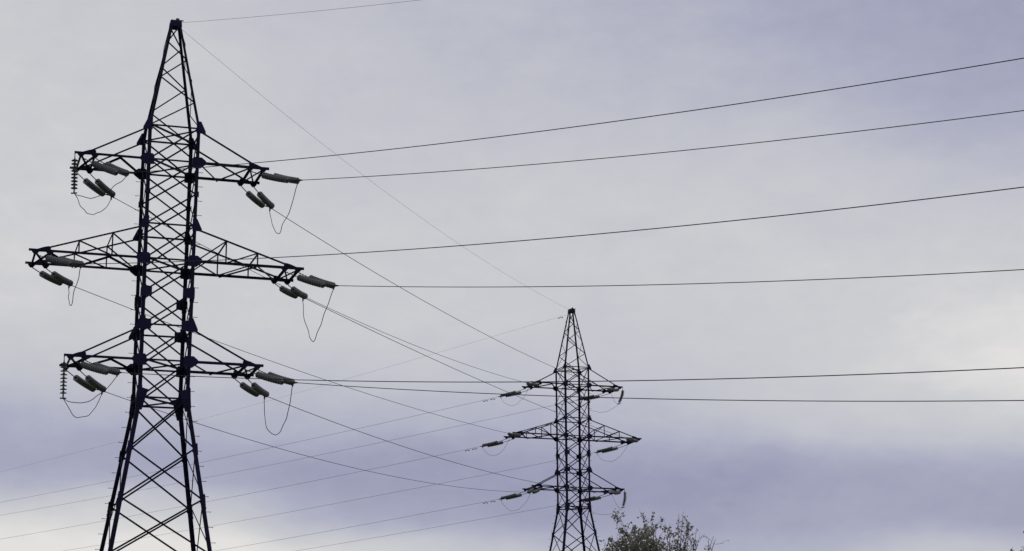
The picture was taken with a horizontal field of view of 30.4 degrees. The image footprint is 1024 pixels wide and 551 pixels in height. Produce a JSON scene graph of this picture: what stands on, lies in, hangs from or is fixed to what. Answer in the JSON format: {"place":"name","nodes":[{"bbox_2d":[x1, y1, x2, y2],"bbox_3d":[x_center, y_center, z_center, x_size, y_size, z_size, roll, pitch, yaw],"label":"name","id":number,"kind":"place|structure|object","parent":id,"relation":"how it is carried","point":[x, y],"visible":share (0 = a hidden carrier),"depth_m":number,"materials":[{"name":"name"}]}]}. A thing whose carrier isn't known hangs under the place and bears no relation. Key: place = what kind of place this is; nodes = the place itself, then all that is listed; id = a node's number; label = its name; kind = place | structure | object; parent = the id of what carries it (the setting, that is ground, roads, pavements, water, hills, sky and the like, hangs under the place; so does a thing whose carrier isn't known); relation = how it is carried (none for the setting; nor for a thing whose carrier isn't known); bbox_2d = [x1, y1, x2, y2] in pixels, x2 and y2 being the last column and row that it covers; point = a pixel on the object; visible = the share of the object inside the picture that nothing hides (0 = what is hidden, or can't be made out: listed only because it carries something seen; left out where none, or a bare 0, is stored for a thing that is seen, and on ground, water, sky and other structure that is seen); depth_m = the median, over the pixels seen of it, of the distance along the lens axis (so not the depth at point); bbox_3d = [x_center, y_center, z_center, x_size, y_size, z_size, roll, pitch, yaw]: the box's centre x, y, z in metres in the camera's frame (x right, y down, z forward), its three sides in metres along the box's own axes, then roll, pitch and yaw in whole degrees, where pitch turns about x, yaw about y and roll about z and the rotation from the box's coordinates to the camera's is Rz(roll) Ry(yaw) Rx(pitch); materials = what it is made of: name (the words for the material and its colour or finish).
{"place":"outdoors","nodes":[
{"label":"outdoors","id":0,"kind":"place"},
{"bbox_2d":[0,0,1023,550],"label":"sky","id":1,"kind":"structure","parent":0,"point":[810,474],"materials":[{"name":"grey"}]},
{"bbox_3d":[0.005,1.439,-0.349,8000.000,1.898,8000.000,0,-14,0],"label":"ground","id":2,"kind":"structure","parent":0,"visible":0},
{"bbox_2d":[25,18,303,550],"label":"lattice pylon","id":3,"kind":"object","parent":2,"relation":"on","point":[181,403],"visible":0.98,"depth_m":73.95,"materials":[{"name":"metal"}]},
{"bbox_2d":[31,266,72,287],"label":"tension insulator","id":4,"kind":"object","parent":3,"relation":"attached to","point":[56,278],"visible":1,"depth_m":74.97,"materials":[{"name":"ceramic"}]},
{"bbox_2d":[68,268,80,305],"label":"jumper wire","id":5,"kind":"object","parent":4,"relation":"hanging from","point":[74,290],"visible":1,"depth_m":72.50,"materials":[{"name":"metal"}]},
{"bbox_2d":[73,286,509,433],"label":"conductor wire","id":6,"kind":"object","parent":4,"relation":"attached to","point":[272,361],"visible":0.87,"depth_m":96.70,"materials":[{"name":"metal"}]},
{"bbox_2d":[35,254,85,267],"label":"tension insulator","id":7,"kind":"object","parent":3,"relation":"attached to","point":[64,261],"visible":1,"depth_m":70.60,"materials":[{"name":"ceramic"}]},
{"bbox_2d":[91,187,1023,263],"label":"conductor wire","id":8,"kind":"object","parent":7,"relation":"attached to","point":[588,234],"visible":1,"depth_m":53.82,"materials":[{"name":"metal"}]},
{"bbox_2d":[60,356,67,398],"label":"jumper insulator","id":9,"kind":"object","parent":3,"relation":"hanging from","point":[63,381],"visible":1,"depth_m":71.00,"materials":[{"name":"glass"}]},
{"bbox_2d":[62,377,115,417],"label":"jumper wire","id":10,"kind":"object","parent":9,"relation":"hanging from","point":[87,401],"visible":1,"depth_m":70.75,"materials":[{"name":"metal"}]},
{"bbox_2d":[71,153,77,193],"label":"jumper insulator","id":11,"kind":"object","parent":3,"relation":"hanging from","point":[74,170],"visible":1,"depth_m":72.88,"materials":[{"name":"ceramic"}]},
{"bbox_2d":[75,177,125,214],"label":"jumper wire","id":12,"kind":"object","parent":11,"relation":"hanging from","point":[95,197],"visible":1,"depth_m":72.49,"materials":[{"name":"metal"}]},
{"bbox_2d":[65,369,105,394],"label":"tension insulator","id":13,"kind":"object","parent":3,"relation":"attached to","point":[90,383],"visible":0.99,"depth_m":74.45,"materials":[{"name":"ceramic"}]},
{"bbox_2d":[71,359,120,376],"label":"tension insulator","id":14,"kind":"object","parent":3,"relation":"attached to","point":[100,368],"visible":1,"depth_m":70.16,"materials":[{"name":"ceramic"}]},
{"bbox_2d":[121,367,1023,381],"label":"conductor wire","id":15,"kind":"object","parent":14,"relation":"attached to","point":[617,380],"visible":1,"depth_m":53.36,"materials":[{"name":"metal"}]},
{"bbox_2d":[76,172,115,199],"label":"tension insulator","id":16,"kind":"object","parent":3,"relation":"attached to","point":[100,187],"visible":0.96,"depth_m":76.36,"materials":[{"name":"ceramic"}]},
{"bbox_2d":[115,198,525,382],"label":"conductor wire","id":17,"kind":"object","parent":16,"relation":"attached to","point":[329,308],"visible":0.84,"depth_m":104.91,"materials":[{"name":"metal"}]},
{"bbox_2d":[82,157,129,176],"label":"tension insulator","id":18,"kind":"object","parent":3,"relation":"attached to","point":[110,168],"visible":1,"depth_m":71.97,"materials":[{"name":"ceramic"}]},
{"bbox_2d":[130,58,1023,172],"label":"conductor wire","id":19,"kind":"object","parent":18,"relation":"attached to","point":[607,122],"visible":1,"depth_m":55.80,"materials":[{"name":"metal"}]},
{"bbox_2d":[234,378,268,398],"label":"tension insulator","id":20,"kind":"object","parent":3,"relation":"attached to","point":[255,389],"visible":1,"depth_m":76.38,"materials":[{"name":"glass"}]},
{"bbox_2d":[264,389,291,434],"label":"jumper wire","id":21,"kind":"object","parent":20,"relation":"hanging from","point":[286,417],"visible":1,"depth_m":73.98,"materials":[{"name":"metal"}]},
{"bbox_2d":[240,185,274,210],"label":"tension insulator","id":22,"kind":"object","parent":3,"relation":"attached to","point":[261,200],"visible":1,"depth_m":78.30,"materials":[{"name":"ceramic"}]},
{"bbox_2d":[269,184,297,233],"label":"jumper wire","id":23,"kind":"object","parent":22,"relation":"hanging from","point":[287,215],"visible":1,"depth_m":75.68,"materials":[{"name":"metal"}]},
{"bbox_2d":[273,209,607,388],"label":"conductor wire","id":24,"kind":"object","parent":22,"relation":"attached to","point":[419,298],"visible":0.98,"depth_m":97.92,"materials":[{"name":"metal"}]},
{"bbox_2d":[245,369,297,386],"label":"tension insulator","id":25,"kind":"object","parent":3,"relation":"attached to","point":[268,376],"visible":0.89,"depth_m":72.13,"materials":[{"name":"glass"}]},
{"bbox_2d":[303,383,1023,401],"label":"conductor wire","id":26,"kind":"object","parent":25,"relation":"attached to","point":[680,399],"visible":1,"depth_m":59.32,"materials":[{"name":"metal"}]},
{"bbox_2d":[249,171,302,183],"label":"tension insulator","id":27,"kind":"object","parent":3,"relation":"attached to","point":[276,177],"visible":1,"depth_m":73.92,"materials":[{"name":"ceramic"}]},
{"bbox_2d":[307,110,1023,179],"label":"conductor wire","id":28,"kind":"object","parent":27,"relation":"attached to","point":[684,150],"visible":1,"depth_m":60.94,"materials":[{"name":"metal"}]},
{"bbox_2d":[274,283,307,300],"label":"tension insulator","id":29,"kind":"object","parent":3,"relation":"attached to","point":[294,292],"visible":1,"depth_m":77.77,"materials":[{"name":"ceramic"}]},
{"bbox_2d":[182,0,416,22],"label":"earth wire","id":30,"kind":"object","parent":3,"relation":"attached to","point":[301,12],"visible":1,"depth_m":71.60,"materials":[{"name":"metal"}]},
{"bbox_2d":[285,271,337,289],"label":"tension insulator","id":31,"kind":"object","parent":3,"relation":"attached to","point":[312,280],"visible":1,"depth_m":73.46,"materials":[{"name":"ceramic"}]},
{"bbox_2d":[302,290,332,341],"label":"jumper wire","id":32,"kind":"object","parent":31,"relation":"attached to","point":[321,322],"visible":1,"depth_m":75.81,"materials":[{"name":"metal"}]},
{"bbox_2d":[338,269,1023,286],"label":"conductor wire","id":33,"kind":"object","parent":31,"relation":"attached to","point":[723,282],"visible":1,"depth_m":60.51,"materials":[{"name":"metal"}]},
{"bbox_2d":[184,31,569,309],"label":"earth wire","id":34,"kind":"object","parent":3,"relation":"attached to","point":[350,165],"visible":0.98,"depth_m":95.54,"materials":[{"name":"metal"}]},
{"bbox_2d":[504,307,641,550],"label":"lattice pylon","id":35,"kind":"object","parent":2,"relation":"on","point":[579,472],"visible":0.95,"depth_m":146.38,"materials":[{"name":"metal"}]},
{"bbox_2d":[17,316,562,467],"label":"earth wire","id":36,"kind":"object","parent":35,"relation":"attached to","point":[312,388],"visible":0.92,"depth_m":164.34,"materials":[{"name":"metal"}]},
{"bbox_2d":[480,439,512,447],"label":"tension insulator","id":37,"kind":"object","parent":35,"relation":"attached to","point":[493,443],"visible":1,"depth_m":146.88,"materials":[{"name":"ceramic"}]},
{"bbox_2d":[3,447,476,538],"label":"conductor wire","id":38,"kind":"object","parent":37,"relation":"attached to","point":[270,489],"visible":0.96,"depth_m":161.38,"materials":[{"name":"metal"}]},
{"bbox_2d":[498,491,525,500],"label":"tension insulator","id":39,"kind":"object","parent":35,"relation":"attached to","point":[511,496],"visible":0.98,"depth_m":146.42,"materials":[{"name":"glass"}]},
{"bbox_2d":[217,499,497,550],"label":"conductor wire","id":40,"kind":"object","parent":39,"relation":"attached to","point":[375,522],"visible":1,"depth_m":154.86,"materials":[{"name":"metal"}]},
{"bbox_2d":[498,389,530,397],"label":"tension insulator","id":41,"kind":"object","parent":35,"relation":"attached to","point":[515,392],"visible":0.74,"depth_m":148.25,"materials":[{"name":"ceramic"}]},
{"bbox_2d":[4,397,495,501],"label":"conductor wire","id":42,"kind":"object","parent":41,"relation":"attached to","point":[276,446],"visible":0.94,"depth_m":163.23,"materials":[{"name":"metal"}]},
{"bbox_2d":[508,432,520,436],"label":"tension insulator","id":43,"kind":"object","parent":35,"relation":"attached to","point":[514,434],"visible":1,"depth_m":142.37,"materials":[{"name":"ceramic"}]},
{"bbox_2d":[526,382,539,386],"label":"tension insulator","id":44,"kind":"object","parent":35,"relation":"attached to","point":[533,384],"visible":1,"depth_m":143.61,"materials":[{"name":"glass"}]},
{"bbox_2d":[527,488,540,493],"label":"tension insulator","id":45,"kind":"object","parent":35,"relation":"attached to","point":[532,490],"visible":1,"depth_m":141.93,"materials":[{"name":"ceramic"}]},
{"bbox_2d":[106,392,512,491],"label":"conductor wire","id":46,"kind":"object","parent":45,"relation":"attached to","point":[305,455],"visible":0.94,"depth_m":96.32,"materials":[{"name":"metal"}]},
{"bbox_2d":[577,494,608,501],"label":"tension insulator","id":47,"kind":"object","parent":35,"relation":"attached to","point":[593,498],"visible":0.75,"depth_m":148.37,"materials":[{"name":"glass"}]},
{"bbox_2d":[298,502,573,550],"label":"conductor wire","id":48,"kind":"object","parent":47,"relation":"attached to","point":[450,524],"visible":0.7,"depth_m":157.32,"materials":[{"name":"metal"}]},
{"bbox_2d":[576,393,609,400],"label":"tension insulator","id":49,"kind":"object","parent":35,"relation":"attached to","point":[591,396],"visible":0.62,"depth_m":150.31,"materials":[{"name":"ceramic"}]},
{"bbox_2d":[5,400,575,514],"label":"conductor wire","id":50,"kind":"object","parent":49,"relation":"attached to","point":[331,452],"visible":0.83,"depth_m":166.39,"materials":[{"name":"metal"}]},
{"bbox_2d":[594,444,628,453],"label":"tension insulator","id":51,"kind":"object","parent":35,"relation":"attached to","point":[608,449],"visible":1,"depth_m":149.86,"materials":[{"name":"ceramic"}]},
{"bbox_2d":[65,454,587,550],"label":"conductor wire","id":52,"kind":"object","parent":51,"relation":"attached to","point":[346,501],"visible":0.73,"depth_m":166.63,"materials":[{"name":"metal"}]},
{"bbox_2d":[607,388,618,391],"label":"tension insulator","id":53,"kind":"object","parent":35,"relation":"attached to","point":[613,389],"visible":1,"depth_m":145.57,"materials":[{"name":"glass"}]},
{"bbox_2d":[609,490,620,494],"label":"tension insulator","id":54,"kind":"object","parent":35,"relation":"attached to","point":[614,492],"visible":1,"depth_m":143.70,"materials":[{"name":"glass"}]},
{"bbox_2d":[269,397,607,492],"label":"conductor wire","id":55,"kind":"object","parent":54,"relation":"attached to","point":[415,450],"visible":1,"depth_m":95.25,"materials":[{"name":"metal"}]},
{"bbox_2d":[617,388,623,403],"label":"jumper insulator","id":56,"kind":"object","parent":35,"relation":"hanging from","point":[622,395],"visible":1,"depth_m":147.45,"materials":[{"name":"glass"}]},
{"bbox_2d":[621,490,626,507],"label":"jumper insulator","id":57,"kind":"object","parent":35,"relation":"hanging from","point":[624,499],"visible":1,"depth_m":145.56,"materials":[{"name":"glass"}]},
{"bbox_2d":[626,438,638,442],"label":"tension insulator","id":58,"kind":"object","parent":35,"relation":"attached to","point":[632,440],"visible":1,"depth_m":145.16,"materials":[{"name":"ceramic"}]},
{"bbox_2d":[307,299,626,438],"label":"conductor wire","id":59,"kind":"object","parent":58,"relation":"attached to","point":[447,365],"visible":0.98,"depth_m":97.29,"materials":[{"name":"metal"}]},
{"bbox_2d":[598,508,728,550],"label":"broadleaf tree","id":60,"kind":"object","parent":2,"relation":"on","point":[648,544],"visible":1,"depth_m":59.49,"materials":[{"name":"green plant"}]}
]}

